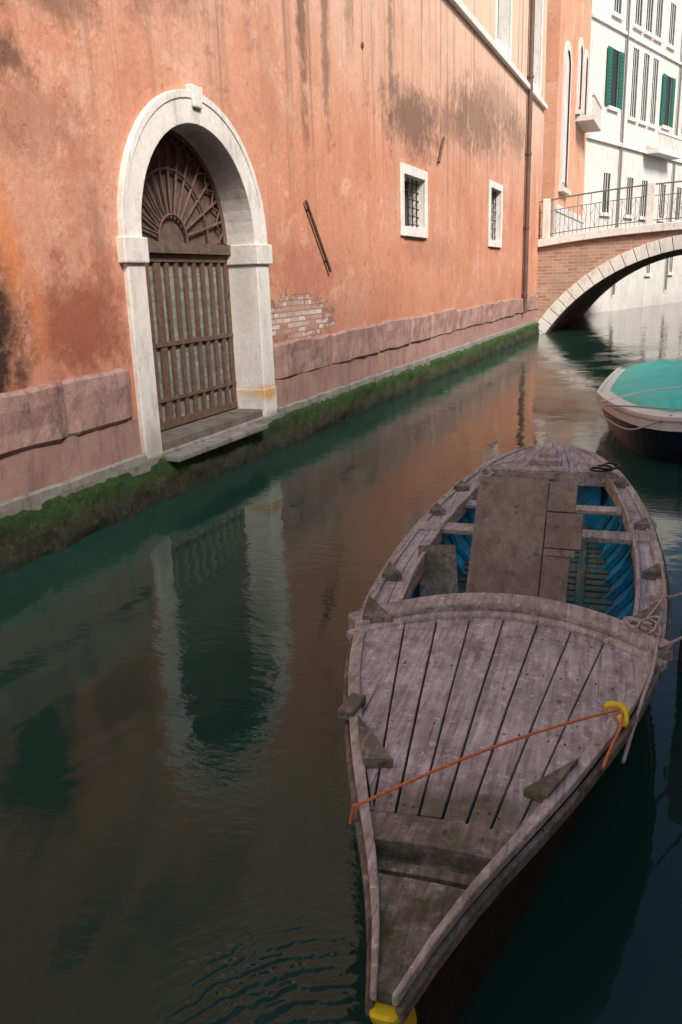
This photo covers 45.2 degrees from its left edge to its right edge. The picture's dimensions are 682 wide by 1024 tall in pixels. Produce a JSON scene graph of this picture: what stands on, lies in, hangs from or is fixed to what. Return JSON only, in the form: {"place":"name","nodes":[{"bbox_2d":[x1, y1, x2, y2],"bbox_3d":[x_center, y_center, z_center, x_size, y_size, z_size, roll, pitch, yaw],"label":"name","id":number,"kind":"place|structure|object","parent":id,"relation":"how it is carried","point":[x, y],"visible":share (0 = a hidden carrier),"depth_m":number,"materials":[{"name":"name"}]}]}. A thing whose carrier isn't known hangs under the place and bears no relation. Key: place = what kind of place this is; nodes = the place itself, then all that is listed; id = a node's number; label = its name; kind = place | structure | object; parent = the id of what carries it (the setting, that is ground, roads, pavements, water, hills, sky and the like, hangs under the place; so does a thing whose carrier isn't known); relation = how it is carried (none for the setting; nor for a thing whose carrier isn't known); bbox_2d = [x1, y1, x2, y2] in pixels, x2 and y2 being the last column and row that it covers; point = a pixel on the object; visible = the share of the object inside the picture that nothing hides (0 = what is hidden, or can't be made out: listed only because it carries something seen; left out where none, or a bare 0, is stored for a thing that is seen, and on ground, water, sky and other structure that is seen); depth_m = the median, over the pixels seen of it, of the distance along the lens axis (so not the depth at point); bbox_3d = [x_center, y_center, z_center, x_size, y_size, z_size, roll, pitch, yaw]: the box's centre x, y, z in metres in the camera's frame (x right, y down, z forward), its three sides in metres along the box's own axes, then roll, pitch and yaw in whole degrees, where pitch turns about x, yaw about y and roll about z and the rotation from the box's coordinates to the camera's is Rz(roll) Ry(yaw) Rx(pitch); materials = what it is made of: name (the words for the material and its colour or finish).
{"place":"outdoors","nodes":[
{"label":"outdoors","id":0,"kind":"place"},
{"bbox_2d":[0,302,681,1023],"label":"water","id":1,"kind":"structure","parent":0,"point":[178,840],"depth_m":4.34,"materials":[{"name":"green liquid"}]},
{"bbox_2d":[0,322,539,574],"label":"moss","id":2,"kind":"object","parent":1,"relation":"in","point":[56,523],"visible":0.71,"depth_m":9.88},
{"bbox_2d":[0,0,547,453],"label":"walls","id":3,"kind":"structure","parent":1,"relation":"in","point":[333,122],"depth_m":12.30,"materials":[{"name":"paint"}]},
{"bbox_2d":[116,84,276,457],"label":"door jambs","id":4,"kind":"structure","parent":3,"relation":"attached to","point":[248,269],"depth_m":11.45,"materials":[{"name":"white stone"}]},
{"bbox_2d":[141,130,237,430],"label":"gate","id":5,"kind":"structure","parent":4,"relation":"attached to","point":[186,266],"depth_m":10.65,"materials":[{"name":"metal"}]},
{"bbox_2d":[117,89,267,244],"bbox_3d":[-1.928,-4.179,9.992,0.510,1.680,3.360,4,17,22],"label":"arch ring","id":6,"kind":"object","parent":4,"relation":"on","point":[208,133],"visible":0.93,"depth_m":10.10,"materials":[{"name":"stone"}]},
{"bbox_2d":[161,408,262,450],"bbox_3d":[-1.872,-1.105,10.881,0.520,0.140,2.650,4,17,22],"label":"door sill","id":7,"kind":"structure","parent":3,"relation":"attached to","point":[176,436],"depth_m":10.77,"materials":[{"name":"grey stone"}]},
{"bbox_2d":[165,423,267,461],"bbox_3d":[-1.581,-0.926,10.616,0.280,0.080,2.300,4,17,22],"label":"door step","id":8,"kind":"object","parent":3,"relation":"attached to","point":[184,454],"depth_m":10.34,"materials":[{"name":"grey stone"}]},
{"bbox_2d":[0,309,536,502],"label":"plinth render","id":9,"kind":"object","parent":3,"relation":"attached to","point":[23,472],"visible":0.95,"depth_m":9.00,"materials":[{"name":"pink paint"}]},
{"bbox_2d":[0,294,538,456],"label":"plinth blocks","id":10,"kind":"structure","parent":3,"relation":"attached to","point":[42,414],"depth_m":8.83,"materials":[{"name":"pink stone"}]},
{"bbox_2d":[0,319,537,517],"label":"plinth kerb","id":11,"kind":"structure","parent":10,"relation":"attached to","point":[37,499],"depth_m":9.33,"materials":[{"name":"grey stone"}]},
{"bbox_2d":[304,42,444,271],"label":"iron rods","id":12,"kind":"object","parent":3,"relation":"attached to","point":[308,210],"visible":1,"depth_m":13.43,"materials":[{"name":"brown metal"}]},
{"bbox_2d":[399,0,543,247],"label":"window frames","id":13,"kind":"structure","parent":3,"relation":"attached to","point":[414,172],"depth_m":23.57,"materials":[{"name":"white stone"}]},
{"bbox_2d":[404,178,496,239],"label":"window grilles","id":14,"kind":"object","parent":13,"relation":"attached to","point":[416,209],"depth_m":18.35,"materials":[{"name":"black metal"}]},
{"bbox_2d":[404,0,541,240],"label":"window reveals","id":15,"kind":"structure","parent":3,"relation":"attached to","point":[503,19],"depth_m":25.53,"materials":[{"name":"white paint"}]},
{"bbox_2d":[448,0,547,109],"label":"string course","id":16,"kind":"object","parent":3,"relation":"attached to","point":[461,8],"visible":1,"depth_m":23.20,"materials":[{"name":"stone"}]},
{"bbox_2d":[521,0,534,312],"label":"drainpipe","id":17,"kind":"object","parent":3,"relation":"attached to","point":[528,154],"visible":1,"depth_m":29.24,"materials":[{"name":"orange metal"}]},
{"bbox_2d":[338,443,673,1023],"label":"wooden boat","id":18,"kind":"object","parent":1,"relation":"on","point":[509,622],"visible":1,"depth_m":3.48,"materials":[{"name":"grey wood"}]},
{"bbox_2d":[657,592,681,670],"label":"mooring rope","id":19,"kind":"object","parent":18,"relation":"attached to","point":[679,665],"visible":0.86,"depth_m":4.55,"materials":[{"name":"brown fabric"}]},
{"bbox_2d":[540,0,591,238],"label":"walls","id":20,"kind":"structure","parent":1,"relation":"in","point":[569,20],"depth_m":36.52,"materials":[{"name":"orange paint"}]},
{"bbox_2d":[562,53,580,182],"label":"window panes","id":21,"kind":"object","parent":20,"relation":"attached to","point":[565,126],"visible":0.52,"depth_m":37.95,"materials":[{"name":"grey glass"}]},
{"bbox_2d":[554,37,601,222],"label":"window frames","id":22,"kind":"structure","parent":20,"relation":"attached to","point":[587,123],"depth_m":40.59,"materials":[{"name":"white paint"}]},
{"bbox_2d":[537,180,681,333],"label":"stone bridge","id":23,"kind":"structure","parent":1,"relation":"in","point":[579,274],"depth_m":32.83,"materials":[{"name":"brick"}]},
{"bbox_2d":[583,0,681,313],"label":"walls","id":24,"kind":"structure","parent":1,"relation":"in","point":[637,288],"depth_m":50.85,"materials":[{"name":"white paint"}]},
{"bbox_2d":[586,0,681,275],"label":"window frames","id":25,"kind":"structure","parent":24,"relation":"attached to","point":[668,147],"depth_m":51.32,"materials":[{"name":"white stone"}]},
{"bbox_2d":[605,46,675,127],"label":"shutters","id":26,"kind":"object","parent":25,"relation":"attached to","point":[609,77],"visible":1,"depth_m":47.98,"materials":[{"name":"green wood"}]},
{"bbox_2d":[602,0,681,272],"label":"window panes","id":27,"kind":"object","parent":25,"relation":"in","point":[614,80],"visible":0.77,"depth_m":51.00,"materials":[{"name":"black glass"}]},
{"bbox_2d":[613,0,681,294],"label":"drainpipes","id":28,"kind":"object","parent":24,"relation":"attached to","point":[625,83],"visible":0.77,"depth_m":49.73,"materials":[{"name":"grey metal"}]},
{"bbox_2d":[596,360,681,463],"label":"covered boat","id":29,"kind":"object","parent":1,"relation":"on","point":[640,405],"visible":1,"depth_m":11.21,"materials":[{"name":"teal fabric"}]},
{"bbox_2d":[553,211,582,307],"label":"ground floor","id":30,"kind":"structure","parent":0,"point":[561,225],"depth_m":39.72,"materials":[{"name":"white paint"}]}
]}

